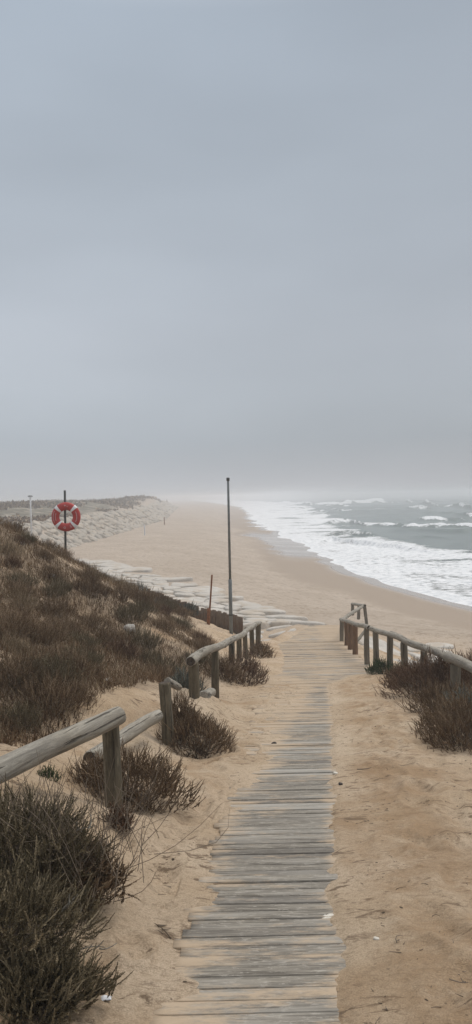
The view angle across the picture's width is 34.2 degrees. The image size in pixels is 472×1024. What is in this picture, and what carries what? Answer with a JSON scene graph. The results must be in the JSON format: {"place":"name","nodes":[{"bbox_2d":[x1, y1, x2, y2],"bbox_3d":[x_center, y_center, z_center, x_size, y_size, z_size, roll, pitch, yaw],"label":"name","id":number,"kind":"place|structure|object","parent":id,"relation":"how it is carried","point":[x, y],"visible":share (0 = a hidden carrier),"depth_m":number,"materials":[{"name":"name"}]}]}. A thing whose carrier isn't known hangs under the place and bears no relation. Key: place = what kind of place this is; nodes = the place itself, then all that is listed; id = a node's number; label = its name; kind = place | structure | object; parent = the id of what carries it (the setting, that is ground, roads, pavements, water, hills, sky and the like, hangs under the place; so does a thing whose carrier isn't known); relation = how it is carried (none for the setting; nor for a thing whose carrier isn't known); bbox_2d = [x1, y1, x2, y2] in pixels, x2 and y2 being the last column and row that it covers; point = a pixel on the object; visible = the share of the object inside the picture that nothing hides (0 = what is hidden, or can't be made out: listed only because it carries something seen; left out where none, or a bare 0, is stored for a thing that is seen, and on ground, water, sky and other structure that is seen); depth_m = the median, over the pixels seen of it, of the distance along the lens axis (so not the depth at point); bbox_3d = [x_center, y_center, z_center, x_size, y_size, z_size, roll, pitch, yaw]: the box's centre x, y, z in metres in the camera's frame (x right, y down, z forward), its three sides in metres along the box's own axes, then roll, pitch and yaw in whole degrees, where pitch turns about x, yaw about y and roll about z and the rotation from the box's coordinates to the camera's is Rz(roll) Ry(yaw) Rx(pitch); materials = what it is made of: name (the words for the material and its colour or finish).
{"place":"outdoors","nodes":[
{"label":"outdoors","id":0,"kind":"place"},
{"bbox_2d":[0,498,471,1023],"bbox_3d":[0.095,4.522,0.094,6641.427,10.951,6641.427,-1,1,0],"label":"beach sand","id":1,"kind":"structure","parent":0,"point":[189,538],"depth_m":5.39,"materials":[{"name":"sand"}]},
{"bbox_2d":[0,533,24,556],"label":"dune shrub","id":2,"kind":"object","parent":1,"relation":"on","point":[15,551],"visible":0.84,"depth_m":12.86,"materials":[{"name":"plant"}]},
{"bbox_2d":[0,554,24,568],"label":"dune shrub","id":3,"kind":"object","parent":1,"relation":"on","point":[14,562],"visible":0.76,"depth_m":12.29,"materials":[{"name":"brown plant"}]},
{"bbox_2d":[0,709,27,741],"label":"dune shrub","id":4,"kind":"object","parent":1,"relation":"on","point":[3,724],"visible":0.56,"depth_m":6.11,"materials":[{"name":"brown plant"}]},
{"bbox_2d":[2,520,29,532],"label":"dune shrub","id":5,"kind":"object","parent":1,"relation":"on","point":[17,527],"visible":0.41,"depth_m":15.39,"materials":[{"name":"brown plant"}]},
{"bbox_2d":[0,629,35,654],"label":"dune shrub","id":6,"kind":"object","parent":1,"relation":"on","point":[20,645],"visible":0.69,"depth_m":8.56,"materials":[{"name":"plant"}]},
{"bbox_2d":[1,583,39,609],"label":"dune shrub","id":7,"kind":"object","parent":1,"relation":"on","point":[25,599],"visible":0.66,"depth_m":10.40,"materials":[{"name":"plant"}]},
{"bbox_2d":[3,573,42,599],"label":"dune shrub","id":8,"kind":"object","parent":1,"relation":"on","point":[22,588],"visible":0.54,"depth_m":11.05,"materials":[{"name":"brown plant"}]},
{"bbox_2d":[0,597,46,639],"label":"dune shrub","id":9,"kind":"object","parent":1,"relation":"on","point":[7,625],"visible":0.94,"depth_m":9.00,"materials":[{"name":"brown plant"}]},
{"bbox_2d":[5,570,42,587],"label":"dune shrub","id":10,"kind":"object","parent":1,"relation":"on","point":[15,576],"visible":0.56,"depth_m":11.53,"materials":[{"name":"brown plant"}]},
{"bbox_2d":[0,696,47,735],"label":"dune shrub","id":11,"kind":"object","parent":1,"relation":"on","point":[26,711],"visible":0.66,"depth_m":6.39,"materials":[{"name":"brown plant"}]},
{"bbox_2d":[0,647,60,690],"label":"dune shrub","id":12,"kind":"object","parent":1,"relation":"on","point":[9,664],"visible":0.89,"depth_m":7.34,"materials":[{"name":"brown plant"}]},
{"bbox_2d":[35,544,57,560],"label":"dune shrub","id":13,"kind":"object","parent":1,"relation":"on","point":[47,555],"visible":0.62,"depth_m":13.85,"materials":[{"name":"brown plant"}]},
{"bbox_2d":[19,611,75,646],"bbox_3d":[-2.420,1.417,9.341,0.857,0.486,0.810,-2,1,-29],"label":"dune shrub","id":14,"kind":"object","parent":1,"relation":"on","point":[46,633],"visible":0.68,"depth_m":9.32,"materials":[{"name":"brown plant"}]},
{"bbox_2d":[37,765,63,781],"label":"heath shrub","id":15,"kind":"object","parent":1,"relation":"on","point":[50,771],"visible":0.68,"depth_m":5.04,"materials":[{"name":"green plant"}]},
{"bbox_2d":[36,566,68,583],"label":"dune shrub","id":16,"kind":"object","parent":1,"relation":"on","point":[56,574],"visible":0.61,"depth_m":12.81,"materials":[{"name":"brown plant"}]},
{"bbox_2d":[9,668,96,718],"bbox_3d":[-1.629,1.626,6.958,0.745,0.447,0.762,-1,1,-7],"label":"dune shrub","id":17,"kind":"object","parent":1,"relation":"on","point":[44,692],"visible":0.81,"depth_m":6.88,"materials":[{"name":"brown plant"}]},
{"bbox_2d":[40,583,69,597],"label":"dune shrub","id":18,"kind":"object","parent":1,"relation":"on","point":[54,589],"visible":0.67,"depth_m":11.88,"materials":[{"name":"brown plant"}]},
{"bbox_2d":[0,835,114,987],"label":"heath bush","id":19,"kind":"object","parent":1,"relation":"on","point":[22,911],"visible":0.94,"depth_m":2.89,"materials":[{"name":"green plant"}]},
{"bbox_2d":[36,594,81,619],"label":"dune shrub","id":20,"kind":"object","parent":1,"relation":"on","point":[53,609],"visible":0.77,"depth_m":10.79,"materials":[{"name":"brown plant"}]},
{"bbox_2d":[44,576,73,594],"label":"dune shrub","id":21,"kind":"object","parent":1,"relation":"on","point":[66,586],"visible":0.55,"depth_m":12.45,"materials":[{"name":"brown plant"}]},
{"bbox_2d":[0,772,118,896],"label":"heath bush","id":22,"kind":"object","parent":1,"relation":"on","point":[14,841],"visible":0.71,"depth_m":3.43,"materials":[{"name":"green plant"}]},
{"bbox_2d":[20,641,99,681],"bbox_3d":[-1.854,1.572,8.114,0.832,0.501,0.813,-2,1,-19],"label":"dune shrub","id":23,"kind":"object","parent":1,"relation":"on","point":[80,663],"visible":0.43,"depth_m":8.05,"materials":[{"name":"brown plant"}]},
{"bbox_2d":[0,706,125,809],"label":"wooden railing","id":24,"kind":"object","parent":1,"relation":"on","point":[106,724],"visible":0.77,"depth_m":4.51,"materials":[{"name":"brown wood"}]},
{"bbox_2d":[51,543,74,557],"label":"dune shrub","id":25,"kind":"object","parent":1,"relation":"on","point":[69,553],"visible":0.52,"depth_m":15.71,"materials":[{"name":"brown plant"}]},
{"bbox_2d":[64,490,66,555],"bbox_3d":[-4.192,0.546,18.971,0.077,2.168,0.180,-2,1,-37],"label":"buoy pole","id":26,"kind":"object","parent":1,"relation":"on","point":[65,538],"visible":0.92,"depth_m":18.99,"materials":[{"name":"metal"}]},
{"bbox_2d":[51,502,80,530],"bbox_3d":[-4.189,0.118,18.935,0.720,0.720,0.129,-1,1,0],"label":"lifebuoy","id":27,"kind":"object","parent":26,"relation":"hanging from","point":[58,523],"visible":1,"depth_m":18.88,"materials":[{"name":"red plastic"}]},
{"bbox_2d":[0,929,133,1023],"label":"heath bush","id":28,"kind":"object","parent":1,"relation":"on","point":[65,983],"visible":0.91,"depth_m":2.63,"materials":[{"name":"green plant"}]},
{"bbox_2d":[46,610,95,639],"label":"dune shrub","id":29,"kind":"object","parent":1,"relation":"on","point":[70,625],"visible":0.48,"depth_m":10.21,"materials":[{"name":"brown plant"}]},
{"bbox_2d":[45,672,101,705],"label":"dune shrub","id":30,"kind":"object","parent":1,"relation":"on","point":[82,685],"visible":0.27,"depth_m":7.24,"materials":[{"name":"brown plant"}]},
{"bbox_2d":[53,642,111,665],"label":"dune shrub","id":31,"kind":"object","parent":1,"relation":"on","point":[95,658],"visible":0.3,"depth_m":8.96,"materials":[{"name":"brown plant"}]},
{"bbox_2d":[63,748,103,789],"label":"heath shrub","id":32,"kind":"object","parent":1,"relation":"on","point":[87,766],"visible":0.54,"depth_m":5.29,"materials":[{"name":"brown plant"}]},
{"bbox_2d":[0,495,167,522],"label":"scrub","id":33,"kind":"object","parent":1,"relation":"on","point":[130,501],"visible":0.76,"depth_m":166.17,"materials":[{"name":"brown plant"}]},
{"bbox_2d":[28,822,141,915],"bbox_3d":[-0.707,1.633,3.461,0.549,0.389,0.646,-1,1,0],"label":"heath bush","id":34,"kind":"object","parent":1,"relation":"on","point":[108,882],"visible":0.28,"depth_m":3.40,"materials":[{"name":"brown plant"}]},
{"bbox_2d":[65,628,108,651],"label":"dune shrub","id":35,"kind":"object","parent":1,"relation":"on","point":[86,638],"visible":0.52,"depth_m":9.92,"materials":[{"name":"brown plant"}]},
{"bbox_2d":[69,573,105,595],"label":"dune shrub","id":36,"kind":"object","parent":1,"relation":"on","point":[81,585],"visible":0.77,"depth_m":13.23,"materials":[{"name":"brown plant"}]},
{"bbox_2d":[72,567,106,581],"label":"dune shrub","id":37,"kind":"object","parent":1,"relation":"on","point":[82,573],"visible":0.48,"depth_m":14.20,"materials":[{"name":"brown plant"}]},
{"bbox_2d":[74,603,116,631],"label":"dune shrub","id":38,"kind":"object","parent":1,"relation":"on","point":[92,617],"visible":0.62,"depth_m":11.51,"materials":[{"name":"brown plant"}]},
{"bbox_2d":[86,659,115,678],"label":"dune shrub","id":39,"kind":"object","parent":1,"relation":"on","point":[101,667],"visible":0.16,"depth_m":8.44,"materials":[{"name":"brown plant"}]},
{"bbox_2d":[90,580,117,596],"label":"dune shrub","id":40,"kind":"object","parent":1,"relation":"on","point":[108,591],"visible":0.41,"depth_m":13.80,"materials":[{"name":"brown plant"}]},
{"bbox_2d":[0,517,220,747],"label":"dune heath","id":41,"kind":"object","parent":1,"relation":"on","point":[139,670],"visible":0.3,"depth_m":10.31,"materials":[{"name":"plant"}]},
{"bbox_2d":[89,622,134,644],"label":"dune shrub","id":42,"kind":"object","parent":1,"relation":"on","point":[107,634],"visible":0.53,"depth_m":11.12,"materials":[{"name":"brown plant"}]},
{"bbox_2d":[93,562,132,567],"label":"paving stone","id":43,"kind":"object","parent":1,"relation":"on","point":[111,564],"visible":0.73,"depth_m":59.55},
{"bbox_2d":[0,746,229,929],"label":"dry grass","id":44,"kind":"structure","parent":1,"relation":"on","point":[82,825],"depth_m":3.49,"materials":[{"name":"plant"}]},
{"bbox_2d":[95,794,134,832],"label":"heath shrub","id":45,"kind":"object","parent":1,"relation":"on","point":[121,819],"visible":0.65,"depth_m":4.36,"materials":[{"name":"brown plant"}]},
{"bbox_2d":[60,500,178,536],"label":"rock bank","id":46,"kind":"object","parent":1,"relation":"on","point":[114,522],"visible":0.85,"depth_m":138.60,"materials":[{"name":"grey stone"}]},
{"bbox_2d":[83,710,162,762],"bbox_3d":[-0.902,1.851,6.366,0.142,0.137,1.315,-1,-1,18],"label":"fallen log","id":47,"kind":"object","parent":1,"relation":"on","point":[132,730],"visible":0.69,"depth_m":6.44,"materials":[{"name":"grey wood"}]},
{"bbox_2d":[101,634,145,660],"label":"dune shrub","id":48,"kind":"object","parent":1,"relation":"on","point":[130,652],"visible":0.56,"depth_m":10.70,"materials":[{"name":"brown plant"}]},
{"bbox_2d":[110,583,138,601],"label":"dune shrub","id":49,"kind":"object","parent":1,"relation":"on","point":[123,591],"visible":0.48,"depth_m":14.38,"materials":[{"name":"brown plant"}]},
{"bbox_2d":[106,601,151,623],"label":"dune shrub","id":50,"kind":"object","parent":1,"relation":"on","point":[133,611],"visible":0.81,"depth_m":12.98,"materials":[{"name":"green plant"}]},
{"bbox_2d":[117,567,152,572],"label":"paving stone","id":51,"kind":"object","parent":1,"relation":"on","point":[141,569],"visible":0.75,"depth_m":56.19,"materials":[{"name":"stone"}]},
{"bbox_2d":[76,738,205,814],"bbox_3d":[-0.683,1.790,5.221,0.968,0.545,0.785,-1,1,0],"label":"heath shrub","id":52,"kind":"object","parent":1,"relation":"on","point":[144,772],"visible":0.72,"depth_m":5.12,"materials":[{"name":"brown plant"}]},
{"bbox_2d":[126,584,158,604],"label":"dune shrub","id":53,"kind":"object","parent":1,"relation":"on","point":[144,595],"visible":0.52,"depth_m":15.86,"materials":[{"name":"brown plant"}]},
{"bbox_2d":[125,626,166,649],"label":"dune shrub","id":54,"kind":"object","parent":1,"relation":"on","point":[146,642],"visible":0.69,"depth_m":12.10,"materials":[{"name":"brown plant"}]},
{"bbox_2d":[133,598,158,615],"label":"dune shrub","id":55,"kind":"object","parent":1,"relation":"on","point":[147,606],"visible":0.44,"depth_m":14.32,"materials":[{"name":"brown plant"}]},
{"bbox_2d":[136,647,168,664],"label":"dune shrub","id":56,"kind":"object","parent":1,"relation":"on","point":[147,654],"visible":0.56,"depth_m":11.24,"materials":[{"name":"brown plant"}]},
{"bbox_2d":[140,656,188,683],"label":"dune shrub","id":57,"kind":"object","parent":1,"relation":"on","point":[161,668],"visible":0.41,"depth_m":10.07,"materials":[{"name":"brown plant"}]},
{"bbox_2d":[142,652,187,679],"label":"dune shrub","id":58,"kind":"object","parent":1,"relation":"on","point":[167,662],"visible":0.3,"depth_m":11.04,"materials":[{"name":"brown plant"}]},
{"bbox_2d":[159,681,174,747],"bbox_3d":[-0.650,2.035,7.239,0.134,0.866,0.134,-4,1,0],"label":"wooden post","id":59,"kind":"object","parent":1,"relation":"on","point":[165,700],"visible":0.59,"depth_m":7.18,"materials":[{"name":"grey wood"}]},
{"bbox_2d":[164,677,181,690],"bbox_3d":[-0.633,1.736,7.738,0.081,0.082,0.436,-1,-20,10],"label":"broken rail end","id":60,"kind":"object","parent":59,"relation":"attached to","point":[175,685],"visible":0.75,"depth_m":7.67,"materials":[{"name":"grey wood"}]},
{"bbox_2d":[151,611,186,631],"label":"dune shrub","id":61,"kind":"object","parent":1,"relation":"on","point":[172,624],"visible":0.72,"depth_m":13.90,"materials":[{"name":"brown plant"}]},
{"bbox_2d":[154,577,192,581],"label":"paving stone","id":62,"kind":"object","parent":1,"relation":"on","point":[178,579],"visible":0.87,"depth_m":50.05,"materials":[{"name":"stone"}]},
{"bbox_2d":[158,687,202,738],"bbox_3d":[-0.561,1.982,7.616,0.493,0.481,0.766,-1,1,0],"label":"heath shrub","id":63,"kind":"object","parent":1,"relation":"on","point":[175,707],"visible":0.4,"depth_m":7.61,"materials":[{"name":"brown plant"}]},
{"bbox_2d":[169,615,193,629],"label":"dune shrub","id":64,"kind":"object","parent":1,"relation":"on","point":[187,623],"visible":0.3,"depth_m":15.97,"materials":[{"name":"brown plant"}]},
{"bbox_2d":[172,599,196,616],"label":"dune shrub","id":65,"kind":"object","parent":1,"relation":"on","point":[183,611],"visible":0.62,"depth_m":19.04,"materials":[{"name":"brown plant"}]},
{"bbox_2d":[171,582,197,587],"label":"paving stone","id":66,"kind":"object","parent":1,"relation":"on","point":[184,585],"visible":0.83,"depth_m":47.13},
{"bbox_2d":[169,666,205,690],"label":"heath shrub","id":67,"kind":"object","parent":1,"relation":"on","point":[178,677],"visible":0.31,"depth_m":9.66,"materials":[{"name":"grey plant"}]},
{"bbox_2d":[180,599,198,615],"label":"heath shrub","id":68,"kind":"object","parent":1,"relation":"on","point":[190,607],"visible":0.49,"depth_m":20.01,"materials":[{"name":"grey plant"}]},
{"bbox_2d":[177,648,211,670],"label":"dune shrub","id":69,"kind":"object","parent":1,"relation":"on","point":[200,661],"visible":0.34,"depth_m":12.29,"materials":[{"name":"brown plant"}]},
{"bbox_2d":[147,589,242,633],"bbox_3d":[-1.348,2.914,21.859,0.148,1.121,4.761,-2,2,-39],"label":"board fence","id":70,"kind":"object","parent":1,"relation":"on","point":[220,619],"visible":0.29,"depth_m":20.74,"materials":[{"name":"brown wood"}]},
{"bbox_2d":[154,694,237,758],"bbox_3d":[-0.418,2.112,7.439,0.918,0.650,0.917,-1,1,0],"label":"heath shrub","id":71,"kind":"object","parent":1,"relation":"on","point":[208,730],"visible":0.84,"depth_m":7.28,"materials":[{"name":"brown plant"}]},
{"bbox_2d":[183,632,216,649],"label":"dune shrub","id":72,"kind":"object","parent":1,"relation":"on","point":[202,643],"visible":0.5,"depth_m":13.57,"materials":[{"name":"brown plant"}]},
{"bbox_2d":[182,586,225,590],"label":"paving stone","id":73,"kind":"object","parent":1,"relation":"on","point":[206,588],"visible":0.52,"depth_m":46.14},
{"bbox_2d":[200,688,215,698],"bbox_3d":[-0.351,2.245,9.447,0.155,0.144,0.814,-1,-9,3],"label":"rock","id":74,"kind":"object","parent":1,"relation":"on","point":[208,693],"visible":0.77,"depth_m":9.17,"materials":[{"name":"grey stone"}]},
{"bbox_2d":[207,575,212,624],"bbox_3d":[-0.664,2.360,19.353,0.195,1.561,0.084,-1,1,0],"label":"rusty stake","id":75,"kind":"object","parent":1,"relation":"on","point":[208,615],"visible":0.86,"depth_m":19.33,"materials":[{"name":"metal"}]},
{"bbox_2d":[194,592,225,596],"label":"paving stone","id":76,"kind":"object","parent":1,"relation":"on","point":[207,594],"visible":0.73,"depth_m":42.23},
{"bbox_2d":[204,598,228,603],"bbox_3d":[-0.955,4.741,39.667,1.370,0.442,1.601,2,0,0],"label":"paving stone","id":77,"kind":"object","parent":1,"relation":"on","point":[218,600],"visible":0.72,"depth_m":39.35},
{"bbox_2d":[200,652,245,684],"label":"heath shrub","id":78,"kind":"object","parent":1,"relation":"on","point":[227,672],"visible":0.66,"depth_m":12.18,"materials":[{"name":"brown plant"}]},
{"bbox_2d":[186,621,261,698],"bbox_3d":[0.017,2.678,13.960,0.192,2.390,10.869,-1,1,6],"label":"wooden railing","id":79,"kind":"object","parent":1,"relation":"on","point":[192,660],"visible":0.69,"depth_m":11.00,"materials":[{"name":"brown wood"}]},
{"bbox_2d":[205,595,243,600],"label":"paving stone","id":80,"kind":"object","parent":1,"relation":"on","point":[236,598],"visible":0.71,"depth_m":40.79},
{"bbox_2d":[226,478,232,633],"bbox_3d":[-0.160,1.265,19.530,0.108,4.281,0.108,-1,1,0],"label":"flagpole","id":81,"kind":"object","parent":1,"relation":"on","point":[230,580],"visible":0.98,"depth_m":19.50,"materials":[{"name":"metal"}]},
{"bbox_2d":[219,600,261,606],"bbox_3d":[0.284,4.874,38.955,1.612,0.544,2.220,0,2,44],"label":"paving stone","id":82,"kind":"object","parent":1,"relation":"on","point":[245,603],"visible":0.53,"depth_m":39.10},
{"bbox_2d":[219,643,269,686],"bbox_3d":[0.007,2.550,12.601,1.137,0.681,1.236,-1,1,0],"label":"heath shrub","id":83,"kind":"object","parent":1,"relation":"on","point":[250,668],"visible":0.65,"depth_m":12.51,"materials":[{"name":"brown plant"}]},
{"bbox_2d":[238,611,264,615],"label":"paving stone","id":84,"kind":"object","parent":1,"relation":"on","point":[251,613],"visible":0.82,"depth_m":34.66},
{"bbox_2d":[241,606,274,609],"bbox_3d":[1.085,4.823,37.522,1.694,0.446,1.624,1,0,0],"label":"paving stone","id":85,"kind":"object","parent":1,"relation":"on","point":[256,607],"visible":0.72,"depth_m":37.17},
{"bbox_2d":[149,625,369,1023],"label":"boardwalk","id":86,"kind":"structure","parent":1,"relation":"on","point":[260,942],"depth_m":3.94,"materials":[{"name":"grey wood"}]},
{"bbox_2d":[248,637,276,658],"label":"heath shrub","id":87,"kind":"object","parent":1,"relation":"on","point":[263,650],"visible":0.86,"depth_m":16.96,"materials":[{"name":"brown plant"}]},
{"bbox_2d":[57,679,471,1023],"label":"plant litter","id":88,"kind":"object","parent":1,"relation":"on","point":[344,820],"visible":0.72,"depth_m":4.31,"materials":[{"name":"plant"}]},
{"bbox_2d":[244,609,285,615],"bbox_3d":[1.350,4.776,35.649,2.030,0.518,1.132,-2,1,-24],"label":"paving stone","id":89,"kind":"object","parent":1,"relation":"on","point":[272,611],"visible":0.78,"depth_m":35.38,"materials":[{"name":"stone"}]},
{"bbox_2d":[270,621,289,626],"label":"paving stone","id":90,"kind":"object","parent":1,"relation":"on","point":[276,623],"visible":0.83,"depth_m":27.57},
{"bbox_2d":[265,615,307,620],"bbox_3d":[2.133,4.681,33.039,1.905,0.446,1.029,2,-6,0],"label":"paving stone","id":91,"kind":"object","parent":1,"relation":"on","point":[301,618],"visible":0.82,"depth_m":32.75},
{"bbox_2d":[292,621,324,625],"bbox_3d":[2.587,4.114,27.421,1.161,0.433,1.048,2,-7,0],"label":"paving stone","id":92,"kind":"object","parent":1,"relation":"on","point":[309,623],"visible":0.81,"depth_m":27.03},
{"bbox_2d":[364,656,400,674],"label":"heath shrub","id":93,"kind":"object","parent":1,"relation":"on","point":[377,667],"visible":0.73,"depth_m":13.23,"materials":[{"name":"green plant"}]},
{"bbox_2d":[358,637,410,658],"bbox_3d":[4.323,4.213,22.604,1.714,0.437,1.521,19,4,-1],"label":"paving stone","id":94,"kind":"object","parent":1,"relation":"on","point":[382,647],"visible":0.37,"depth_m":22.62,"materials":[{"name":"stone"}]},
{"bbox_2d":[382,662,427,690],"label":"heath shrub","id":95,"kind":"object","parent":1,"relation":"on","point":[395,671],"visible":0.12,"depth_m":11.27,"materials":[{"name":"brown plant"}]},
{"bbox_2d":[339,603,471,688],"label":"wooden railing","id":96,"kind":"object","parent":1,"relation":"on","point":[350,638],"visible":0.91,"depth_m":13.76,"materials":[{"name":"brown wood"}]},
{"bbox_2d":[373,647,471,701],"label":"heath shrub","id":97,"kind":"object","parent":1,"relation":"on","point":[423,672],"visible":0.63,"depth_m":10.13,"materials":[{"name":"brown plant"}]},
{"bbox_2d":[395,675,470,713],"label":"heath shrub","id":98,"kind":"object","parent":1,"relation":"on","point":[431,690],"visible":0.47,"depth_m":8.96,"materials":[{"name":"brown plant"}]},
{"bbox_2d":[408,689,471,739],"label":"heath shrub","id":99,"kind":"object","parent":1,"relation":"on","point":[426,712],"visible":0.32,"depth_m":7.68,"materials":[{"name":"brown plant"}]},
{"bbox_2d":[426,642,453,648],"bbox_3d":[6.894,4.707,26.193,1.039,0.425,1.023,-3,0,0],"label":"paving stone","id":100,"kind":"object","parent":1,"relation":"on","point":[439,645],"visible":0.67,"depth_m":25.97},
{"bbox_2d":[413,685,471,754],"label":"heath shrub","id":101,"kind":"object","parent":1,"relation":"on","point":[443,734],"visible":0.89,"depth_m":7.02,"materials":[{"name":"brown plant"}]},
{"bbox_2d":[429,644,471,693],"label":"heath shrub","id":102,"kind":"object","parent":1,"relation":"on","point":[469,674],"visible":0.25,"depth_m":9.96,"materials":[{"name":"brown plant"}]},
{"bbox_2d":[435,682,471,710],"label":"heath shrub","id":103,"kind":"object","parent":1,"relation":"on","point":[459,690],"visible":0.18,"depth_m":8.34,"materials":[{"name":"brown plant"}]},
{"bbox_2d":[0,0,471,500],"label":"sky","id":104,"kind":"structure","parent":0,"point":[236,235],"materials":[{"name":"grey"}]},
{"bbox_2d":[184,493,471,605],"bbox_3d":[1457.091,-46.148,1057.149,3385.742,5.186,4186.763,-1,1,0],"label":"sea","id":105,"kind":"structure","parent":0,"point":[420,543],"depth_m":142.38,"materials":[{"name":"liquid"}]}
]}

